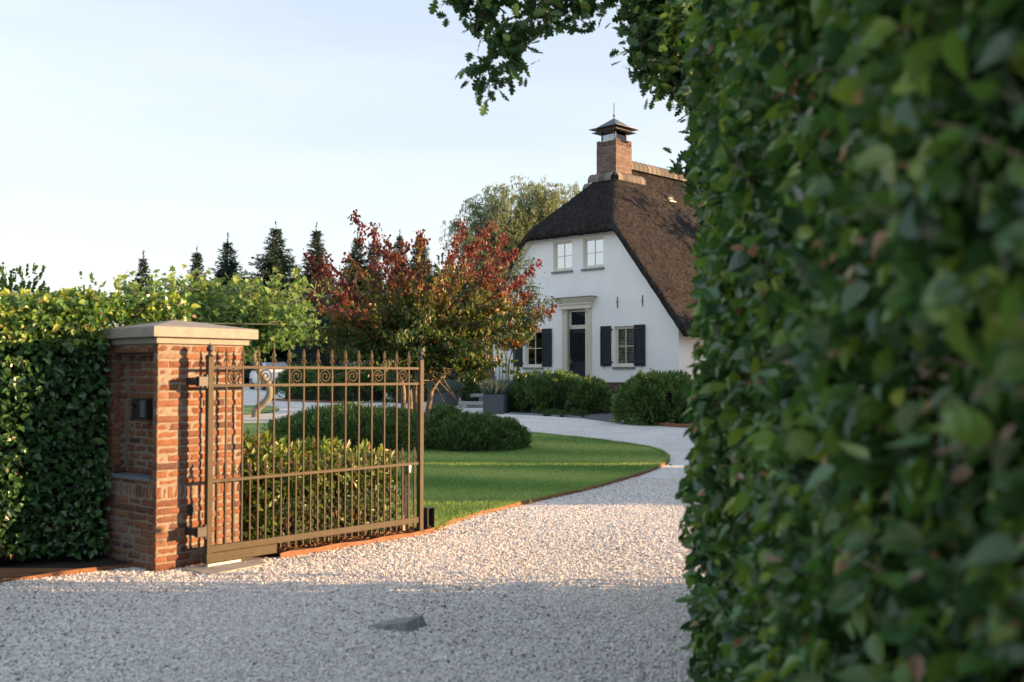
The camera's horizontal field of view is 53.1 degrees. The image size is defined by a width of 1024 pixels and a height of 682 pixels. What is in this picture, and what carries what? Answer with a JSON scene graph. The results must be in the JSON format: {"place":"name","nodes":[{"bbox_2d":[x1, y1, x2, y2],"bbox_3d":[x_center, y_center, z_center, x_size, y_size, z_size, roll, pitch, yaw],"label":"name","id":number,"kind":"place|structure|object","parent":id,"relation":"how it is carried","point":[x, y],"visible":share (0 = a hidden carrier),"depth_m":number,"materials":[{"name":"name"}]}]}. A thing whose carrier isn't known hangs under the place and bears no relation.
{"place":"outdoors","nodes":[
{"label":"outdoors","id":0,"kind":"place"},
{"bbox_2d":[244,414,286,419],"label":"paved path","id":1,"kind":"structure","parent":0,"point":[263,417],"depth_m":31.34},
{"bbox_2d":[0,0,692,326],"label":"sky","id":2,"kind":"structure","parent":0,"point":[163,129],"materials":[{"name":"blue"}]},
{"bbox_2d":[0,387,706,681],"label":"gravel drive","id":3,"kind":"structure","parent":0,"point":[675,444],"depth_m":6.89,"materials":[{"name":"grey gravel"}]},
{"bbox_2d":[0,262,49,322],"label":"distant tree","id":4,"kind":"object","parent":3,"relation":"on","point":[3,281],"visible":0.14,"depth_m":70.14,"materials":[{"name":"green plant"}]},
{"bbox_2d":[0,555,131,577],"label":"hedge bed","id":5,"kind":"object","parent":3,"relation":"on","point":[29,568],"depth_m":8.18,"materials":[{"name":"soil"}]},
{"bbox_2d":[0,286,200,564],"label":"clipped hedge","id":6,"kind":"object","parent":5,"relation":"on","point":[54,391],"visible":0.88,"depth_m":8.32,"materials":[{"name":"green plant"}]},
{"bbox_2d":[0,563,136,582],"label":"edging strip","id":7,"kind":"object","parent":3,"relation":"on","point":[79,571],"visible":0.44,"depth_m":7.95,"materials":[{"name":"brick"}]},
{"bbox_2d":[95,263,243,325],"bbox_3d":[-10.556,-0.006,32.209,4.851,4.820,4.482,0,-2,0],"label":"plane tree","id":8,"kind":"object","parent":3,"relation":"on","point":[134,285],"visible":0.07,"depth_m":31.59,"materials":[{"name":"green plant"}]},
{"bbox_2d":[93,320,257,571],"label":"brick gate pillar","id":9,"kind":"structure","parent":3,"relation":"on","point":[155,432],"depth_m":8.35,"materials":[{"name":"brick"}]},
{"bbox_2d":[185,343,423,566],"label":"iron gate","id":10,"kind":"structure","parent":9,"relation":"attached to","point":[224,552],"depth_m":8.92,"materials":[{"name":"brown metal"}]},
{"bbox_2d":[402,462,410,530],"bbox_3d":[-1.036,1.535,9.970,0.044,0.700,0.060,-6,-11,41],"label":"bolt","id":11,"kind":"object","parent":10,"relation":"attached to","point":[405,498],"visible":0.4,"depth_m":9.95,"materials":[{"name":"brown metal"}]},
{"bbox_2d":[181,557,266,575],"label":"threshold slab","id":12,"kind":"structure","parent":3,"relation":"on","point":[234,566],"depth_m":8.17,"materials":[{"name":"beige stone"}]},
{"bbox_2d":[153,266,328,416],"bbox_3d":[-8.380,0.000,31.599,5.571,4.796,4.089,0,-2,0],"label":"plane tree","id":13,"kind":"object","parent":3,"relation":"on","point":[279,321],"visible":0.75,"depth_m":30.84,"materials":[{"name":"green plant"}]},
{"bbox_2d":[244,405,278,413],"bbox_3d":[-9.652,2.383,35.613,3.258,0.121,6.229,0,-2,0],"label":"lawn patch","id":14,"kind":"object","parent":3,"relation":"on","point":[248,409],"visible":0.34,"depth_m":35.62,"materials":[{"name":"green plant"}]},
{"bbox_2d":[249,361,287,389],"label":"parked car","id":15,"kind":"object","parent":3,"relation":"on","point":[253,375],"visible":0.23,"depth_m":56.54,"materials":[{"name":"white paint"}]},
{"bbox_2d":[272,398,352,402],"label":"edging strip","id":16,"kind":"object","parent":3,"relation":"on","point":[296,400],"visible":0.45,"depth_m":41.95,"materials":[{"name":"metal"}]},
{"bbox_2d":[286,276,350,366],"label":"evergreen shrub","id":17,"kind":"object","parent":3,"relation":"on","point":[324,358],"visible":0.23,"depth_m":63.35,"materials":[{"name":"green plant"}]},
{"bbox_2d":[270,359,392,401],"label":"yew hedge","id":18,"kind":"object","parent":3,"relation":"on","point":[296,392],"visible":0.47,"depth_m":42.70,"materials":[{"name":"green plant"}]},
{"bbox_2d":[0,438,671,681],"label":"fallen leaves","id":19,"kind":"object","parent":3,"relation":"on","point":[423,579],"visible":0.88,"depth_m":7.14,"materials":[{"name":"brown plant"}]},
{"bbox_2d":[334,361,364,366],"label":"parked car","id":20,"kind":"object","parent":3,"relation":"on","point":[346,363],"visible":0.02,"depth_m":57.57,"materials":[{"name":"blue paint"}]},
{"bbox_2d":[0,477,707,681],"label":"gravel chips","id":21,"kind":"object","parent":3,"relation":"on","point":[347,590],"visible":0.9,"depth_m":6.82,"materials":[{"name":"gravel"}]},
{"bbox_2d":[380,396,390,402],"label":"cushion plant","id":22,"kind":"object","parent":3,"relation":"on","point":[387,400],"visible":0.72,"depth_m":41.53,"materials":[{"name":"green plant"}]},
{"bbox_2d":[373,283,415,314],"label":"evergreen shrub","id":23,"kind":"object","parent":3,"relation":"on","point":[391,296],"depth_m":62.97,"materials":[{"name":"green plant"}]},
{"bbox_2d":[389,396,399,402],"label":"cushion plant","id":24,"kind":"object","parent":3,"relation":"on","point":[393,400],"visible":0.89,"depth_m":41.12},
{"bbox_2d":[371,615,426,632],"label":"stone block","id":25,"kind":"structure","parent":3,"relation":"on","point":[410,624],"depth_m":6.23,"materials":[{"name":"grey stone"}]},
{"bbox_2d":[385,371,430,401],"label":"yew hedge","id":26,"kind":"object","parent":3,"relation":"on","point":[393,388],"visible":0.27,"depth_m":42.23,"materials":[{"name":"green plant"}]},
{"bbox_2d":[407,408,482,412],"bbox_3d":[-1.849,2.393,35.649,3.657,0.098,4.766,1,-2,-17],"label":"paved landing","id":27,"kind":"object","parent":3,"relation":"on","point":[473,410],"visible":0.12,"depth_m":35.92,"materials":[{"name":"grey stone"}]},
{"bbox_2d":[483,394,510,413],"bbox_3d":[-0.461,2.124,34.465,0.680,0.690,2.200,0,-2,8],"label":"planter","id":28,"kind":"object","parent":27,"relation":"on","point":[496,403],"visible":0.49,"depth_m":33.39,"materials":[{"name":"metal"}]},
{"bbox_2d":[478,378,516,393],"bbox_3d":[-0.445,1.533,34.507,1.369,0.614,2.766,0,-2,8],"label":"lavender","id":29,"kind":"object","parent":28,"relation":"in","point":[496,387],"visible":0.8,"depth_m":33.75,"materials":[{"name":"green plant"}]},
{"bbox_2d":[432,392,458,406],"bbox_3d":[-2.526,2.220,38.261,0.620,0.610,2.600,0,-2,8],"label":"planter","id":30,"kind":"object","parent":3,"relation":"on","point":[449,398],"visible":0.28,"depth_m":37.11,"materials":[{"name":"metal"}]},
{"bbox_2d":[425,378,464,392],"bbox_3d":[-2.547,1.666,38.253,1.345,0.616,3.143,0,-2,8],"label":"lavender","id":31,"kind":"object","parent":30,"relation":"on","point":[453,385],"visible":0.58,"depth_m":37.45,"materials":[{"name":"green plant"}]},
{"bbox_2d":[425,252,467,380],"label":"evergreen shrub","id":32,"kind":"object","parent":3,"relation":"on","point":[436,275],"depth_m":61.72,"materials":[{"name":"green plant"}]},
{"bbox_2d":[443,257,491,380],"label":"evergreen shrub","id":33,"kind":"object","parent":3,"relation":"on","point":[454,375],"visible":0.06,"depth_m":59.14,"materials":[{"name":"green plant"}]},
{"bbox_2d":[458,401,482,407],"bbox_3d":[-1.171,2.348,37.129,1.495,0.300,0.620,0,-2,8],"label":"concrete step","id":34,"kind":"object","parent":3,"relation":"on","point":[474,404],"visible":0.32,"depth_m":36.92,"materials":[{"name":"grey concrete"}]},
{"bbox_2d":[280,434,669,557],"bbox_3d":[-0.606,2.094,19.433,7.347,0.269,20.492,0,-2,-13],"label":"edging strip","id":35,"kind":"object","parent":3,"relation":"on","point":[291,553],"visible":0.33,"depth_m":10.00,"materials":[{"name":"brick"}]},
{"bbox_2d":[456,364,495,399],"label":"yew bush","id":36,"kind":"object","parent":3,"relation":"on","point":[469,387],"visible":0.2,"depth_m":42.52,"materials":[{"name":"green plant"}]},
{"bbox_2d":[440,260,550,380],"bbox_3d":[-1.144,-0.283,38.486,4.919,5.571,4.341,1,-2,-26],"label":"trained tree","id":37,"kind":"object","parent":3,"relation":"on","point":[491,371],"visible":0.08,"depth_m":38.48,"materials":[{"name":"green plant"}]},
{"bbox_2d":[439,175,582,291],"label":"willow tree","id":38,"kind":"object","parent":3,"relation":"on","point":[521,223],"visible":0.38,"depth_m":59.18,"materials":[{"name":"green plant"}]},
{"bbox_2d":[509,412,580,417],"bbox_3d":[1.051,2.349,32.291,3.064,0.138,0.146,-2,-3,44],"label":"edging strip","id":39,"kind":"object","parent":3,"relation":"on","point":[569,416],"visible":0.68,"depth_m":32.55,"materials":[{"name":"brown stone"}]},
{"bbox_2d":[508,408,694,423],"bbox_3d":[2.893,2.234,35.025,14.088,0.608,8.358,-2,-3,45],"label":"garden bed","id":40,"kind":"object","parent":3,"relation":"on","point":[564,412],"visible":0.11,"depth_m":33.94,"materials":[{"name":"soil"}]},
{"bbox_2d":[471,394,482,400],"bbox_3d":[-0.964,2.167,39.005,1.080,0.300,0.900,0,-2,8],"label":"concrete step","id":41,"kind":"object","parent":40,"relation":"on","point":[480,396],"visible":0.35,"depth_m":38.62,"materials":[{"name":"grey concrete"}]},
{"bbox_2d":[483,242,560,380],"bbox_3d":[0.327,-0.616,37.153,2.995,6.099,2.279,0,-2,0],"label":"slim tree","id":42,"kind":"object","parent":40,"relation":"on","point":[528,321],"visible":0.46,"depth_m":37.17,"materials":[{"name":"red plant"}]},
{"bbox_2d":[530,407,542,413],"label":"cushion plant","id":43,"kind":"object","parent":40,"relation":"on","point":[537,412],"visible":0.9,"depth_m":32.90,"materials":[{"name":"green plant"}]},
{"bbox_2d":[508,367,581,412],"bbox_3d":[1.381,1.674,34.948,3.309,1.636,3.070,0,-2,0],"label":"yew bush","id":44,"kind":"object","parent":40,"relation":"on","point":[534,389],"visible":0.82,"depth_m":34.06,"materials":[{"name":"green plant"}]},
{"bbox_2d":[541,408,555,415],"bbox_3d":[1.146,2.244,32.283,0.472,0.305,0.445,-1,-2,20],"label":"cushion plant","id":45,"kind":"object","parent":40,"relation":"on","point":[547,412],"visible":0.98,"depth_m":32.20,"materials":[{"name":"green plant"}]},
{"bbox_2d":[558,409,568,416],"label":"cushion plant","id":46,"kind":"object","parent":40,"relation":"on","point":[562,414],"visible":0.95,"depth_m":31.75,"materials":[{"name":"green plant"}]},
{"bbox_2d":[567,410,580,417],"bbox_3d":[1.911,2.235,31.595,0.482,0.304,0.447,-1,-2,25],"label":"cushion plant","id":47,"kind":"object","parent":40,"relation":"on","point":[574,414],"visible":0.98,"depth_m":31.56,"materials":[{"name":"green plant"}]},
{"bbox_2d":[563,374,613,413],"bbox_3d":[2.599,1.774,34.101,1.929,1.375,2.091,0,-2,0],"label":"yew bush","id":48,"kind":"object","parent":40,"relation":"on","point":[593,394],"visible":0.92,"depth_m":33.45,"materials":[{"name":"green plant"}]},
{"bbox_2d":[608,367,696,425],"bbox_3d":[4.129,1.582,28.957,2.851,1.709,2.927,0,-2,0],"label":"yew bush","id":49,"kind":"object","parent":40,"relation":"on","point":[659,396],"visible":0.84,"depth_m":28.12,"materials":[{"name":"green plant"}]},
{"bbox_2d":[657,422,689,427],"bbox_3d":[4.030,2.274,28.576,0.785,0.204,4.135,1,-2,-30],"label":"edging strip","id":50,"kind":"object","parent":3,"relation":"on","point":[672,425],"visible":0.16,"depth_m":27.37,"materials":[{"name":"brick"}]},
{"bbox_2d":[243,423,670,530],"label":"lawn","id":51,"kind":"structure","parent":0,"point":[253,429],"depth_m":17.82,"materials":[{"name":"green plant"}]},
{"bbox_2d":[273,525,415,553],"bbox_3d":[-1.864,1.836,9.640,2.063,0.001,1.253,2,-3,-45],"label":"brick edging","id":52,"kind":"object","parent":51,"relation":"on","point":[279,552],"visible":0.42,"depth_m":9.16,"materials":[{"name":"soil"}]},
{"bbox_2d":[242,427,409,543],"bbox_3d":[-1.949,1.373,9.662,1.178,1.158,1.894,-2,-3,41],"label":"laurel bush","id":53,"kind":"object","parent":52,"relation":"on","point":[265,447],"visible":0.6,"depth_m":9.32,"materials":[{"name":"green plant"}]},
{"bbox_2d":[276,525,424,551],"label":"leaf litter","id":54,"kind":"object","parent":52,"relation":"on","point":[355,538],"visible":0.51,"depth_m":9.45,"materials":[{"name":"brown plant"}]},
{"bbox_2d":[259,400,433,451],"bbox_3d":[-3.242,1.759,21.120,3.963,1.106,2.827,0,-2,0],"label":"yew mound","id":55,"kind":"object","parent":51,"relation":"on","point":[281,427],"visible":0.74,"depth_m":20.28,"materials":[{"name":"green plant"}]},
{"bbox_2d":[423,506,434,531],"bbox_3d":[-0.820,1.763,10.041,0.070,0.265,0.110,-1,-2,34],"label":"gate stop","id":56,"kind":"object","parent":51,"relation":"on","point":[429,517],"visible":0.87,"depth_m":10.07,"materials":[{"name":"black metal"}]},
{"bbox_2d":[302,209,556,420],"bbox_3d":[-1.900,-0.288,22.355,5.700,5.095,5.344,0,-2,0],"label":"autumn tree","id":57,"kind":"object","parent":51,"relation":"on","point":[413,322],"visible":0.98,"depth_m":22.00,"materials":[{"name":"red plant"}]},
{"bbox_2d":[424,402,462,426],"bbox_3d":[-1.754,1.933,25.587,1.451,0.915,2.089,0,-2,0],"label":"yew mound","id":58,"kind":"object","parent":51,"relation":"on","point":[438,413],"visible":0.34,"depth_m":25.20,"materials":[{"name":"green plant"}]},
{"bbox_2d":[424,410,531,452],"bbox_3d":[-0.707,1.836,20.818,2.306,0.895,2.133,0,-2,0],"label":"yew mound","id":59,"kind":"object","parent":51,"relation":"on","point":[483,431],"visible":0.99,"depth_m":20.27,"materials":[{"name":"green plant"}]},
{"bbox_2d":[582,410,621,421],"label":"brick path","id":60,"kind":"structure","parent":0,"point":[604,416],"depth_m":31.31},
{"bbox_3d":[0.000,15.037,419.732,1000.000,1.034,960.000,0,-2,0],"label":"ground","id":61,"kind":"structure","parent":0,"visible":0},
{"bbox_2d":[77,271,105,295],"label":"distant tree","id":62,"kind":"object","parent":61,"relation":"on","point":[91,278],"visible":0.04,"depth_m":65.94,"materials":[{"name":"green plant"}]},
{"bbox_2d":[130,250,152,295],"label":"spruce tree","id":63,"kind":"object","parent":61,"relation":"on","point":[143,267],"visible":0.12,"depth_m":72.86,"materials":[{"name":"green plant"}]},
{"bbox_2d":[187,244,205,282],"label":"spruce tree","id":64,"kind":"object","parent":61,"relation":"on","point":[196,260],"visible":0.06,"depth_m":71.57,"materials":[{"name":"green plant"}]},
{"bbox_2d":[206,233,248,378],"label":"spruce tree","id":65,"kind":"object","parent":61,"relation":"on","point":[228,266],"visible":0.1,"depth_m":70.13,"materials":[{"name":"green plant"}]},
{"bbox_2d":[245,343,286,382],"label":"evergreen shrub","id":66,"kind":"object","parent":61,"relation":"on","point":[278,353],"depth_m":68.64,"materials":[{"name":"green plant"}]},
{"bbox_2d":[232,221,324,383],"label":"spruce tree","id":67,"kind":"object","parent":61,"relation":"on","point":[275,256],"visible":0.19,"depth_m":68.66,"materials":[{"name":"green plant"}]},
{"bbox_2d":[244,222,340,379],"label":"spruce tree","id":68,"kind":"object","parent":61,"relation":"on","point":[316,244],"visible":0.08,"depth_m":70.08,"materials":[{"name":"green plant"}]},
{"bbox_2d":[325,272,382,360],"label":"evergreen shrub","id":69,"kind":"object","parent":61,"relation":"on","point":[368,303],"visible":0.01,"depth_m":67.86,"materials":[{"name":"green plant"}]},
{"bbox_2d":[333,232,380,306],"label":"spruce tree","id":70,"kind":"object","parent":61,"relation":"on","point":[359,254],"visible":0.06,"depth_m":74.06,"materials":[{"name":"green plant"}]},
{"bbox_2d":[360,242,387,296],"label":"spruce tree","id":71,"kind":"object","parent":61,"relation":"on","point":[370,253],"visible":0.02,"depth_m":75.39,"materials":[{"name":"green plant"}]},
{"bbox_2d":[383,228,409,291],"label":"spruce tree","id":72,"kind":"object","parent":61,"relation":"on","point":[398,238],"visible":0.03,"depth_m":85.91,"materials":[{"name":"green plant"}]},
{"bbox_2d":[384,230,437,297],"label":"spruce tree","id":73,"kind":"object","parent":61,"relation":"on","point":[422,256],"visible":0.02,"depth_m":72.73,"materials":[{"name":"green plant"}]},
{"bbox_2d":[428,0,712,207],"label":"oak tree","id":74,"kind":"object","parent":61,"relation":"on","point":[654,30],"visible":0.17,"depth_m":8.06,"materials":[{"name":"green plant"}]},
{"bbox_2d":[481,115,713,392],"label":"thatched house","id":75,"kind":"structure","parent":61,"relation":"on","point":[610,244],"depth_m":40.87,"materials":[{"name":"paint"}]},
{"bbox_2d":[523,330,542,368],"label":"window","id":76,"kind":"structure","parent":75,"relation":"in","point":[533,356],"depth_m":42.80,"materials":[{"name":"beige paint"}]},
{"bbox_2d":[551,241,572,273],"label":"window","id":77,"kind":"structure","parent":75,"relation":"in","point":[563,250],"depth_m":41.80,"materials":[{"name":"white glass"}]},
{"bbox_2d":[569,310,584,328],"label":"transom window","id":78,"kind":"structure","parent":75,"relation":"in","point":[576,317],"depth_m":41.23,"materials":[{"name":"black glass"}]},
{"bbox_2d":[570,329,584,378],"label":"door","id":79,"kind":"structure","parent":75,"relation":"in","point":[577,336],"depth_m":41.12,"materials":[{"name":"green paint"}]},
{"bbox_2d":[581,237,604,270],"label":"window","id":80,"kind":"structure","parent":75,"relation":"in","point":[593,246],"depth_m":40.64,"materials":[{"name":"white glass"}]},
{"bbox_2d":[612,326,634,368],"bbox_3d":[4.364,0.249,39.375,1.080,1.641,0.317,-2,-3,45],"label":"window","id":81,"kind":"structure","parent":75,"relation":"in","point":[624,334],"depth_m":39.49,"materials":[{"name":"beige paint"}]},
{"bbox_2d":[675,0,1023,681],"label":"clipped hedge","id":82,"kind":"object","parent":61,"relation":"on","point":[852,481],"visible":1,"depth_m":2.14,"materials":[{"name":"green plant"}]}
]}

